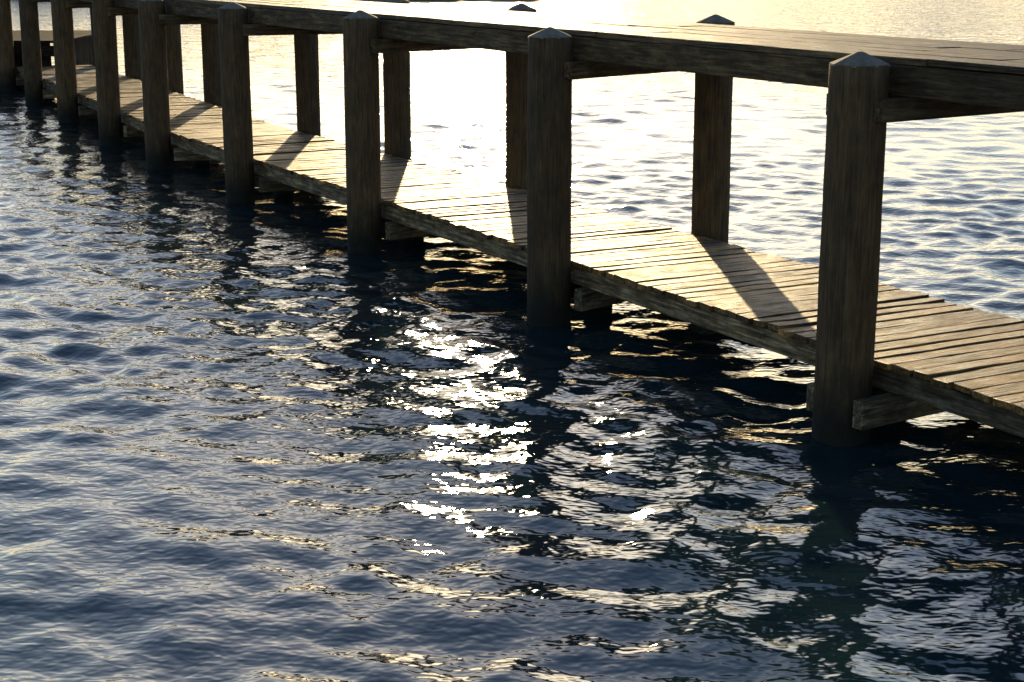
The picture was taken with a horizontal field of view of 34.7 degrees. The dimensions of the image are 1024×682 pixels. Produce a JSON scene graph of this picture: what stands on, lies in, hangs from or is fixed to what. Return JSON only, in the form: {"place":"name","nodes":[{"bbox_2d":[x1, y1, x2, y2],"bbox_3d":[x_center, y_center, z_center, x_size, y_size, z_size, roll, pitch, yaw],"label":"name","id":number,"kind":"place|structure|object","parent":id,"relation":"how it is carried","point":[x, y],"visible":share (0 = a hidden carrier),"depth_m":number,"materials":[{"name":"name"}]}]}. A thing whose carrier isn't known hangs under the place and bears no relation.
{"place":"outdoors","nodes":[
{"label":"outdoors","id":0,"kind":"place"},
{"bbox_2d":[0,0,1023,681],"bbox_3d":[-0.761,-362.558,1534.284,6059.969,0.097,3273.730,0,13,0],"label":"water","id":1,"kind":"structure","parent":0,"point":[268,436],"depth_m":9.11,"materials":[{"name":"blue liquid"}]},
{"bbox_2d":[13,30,92,88],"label":"timber quay","id":2,"kind":"structure","parent":1,"relation":"in","point":[83,45],"depth_m":32.94,"materials":[{"name":"brown wood"}]},
{"bbox_2d":[97,115,612,307],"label":"under deck piles","id":3,"kind":"object","parent":1,"relation":"in","point":[420,238],"visible":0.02,"depth_m":17.96,"materials":[{"name":"brown wood"}]},
{"bbox_2d":[16,75,945,429],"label":"cross beams","id":4,"kind":"structure","parent":3,"relation":"attached to","point":[880,407],"depth_m":11.62,"materials":[{"name":"brown wood"}]},
{"bbox_2d":[15,69,1023,437],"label":"stringers","id":5,"kind":"object","parent":4,"relation":"on","point":[959,403],"visible":0.2,"depth_m":10.62,"materials":[{"name":"brown wood"}]},
{"bbox_2d":[15,64,1023,415],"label":"deck planks","id":6,"kind":"object","parent":5,"relation":"on","point":[973,352],"visible":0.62,"depth_m":11.66,"materials":[{"name":"brown wood"}]},
{"bbox_2d":[0,0,889,446],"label":"posts","id":7,"kind":"object","parent":1,"relation":"in","point":[538,126],"visible":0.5,"depth_m":12.81,"materials":[{"name":"brown wood"}]},
{"bbox_2d":[138,0,890,67],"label":"post caps","id":8,"kind":"object","parent":7,"relation":"on","point":[858,58],"visible":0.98,"depth_m":11.24,"materials":[{"name":"wood"}]},
{"bbox_2d":[31,0,1023,122],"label":"beams","id":9,"kind":"structure","parent":7,"relation":"attached to","point":[919,93],"depth_m":10.51,"materials":[{"name":"brown wood"}]},
{"bbox_2d":[174,0,1023,74],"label":"deck boards","id":10,"kind":"object","parent":9,"relation":"on","point":[991,57],"visible":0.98,"depth_m":10.81,"materials":[{"name":"brown wood"}]}
]}

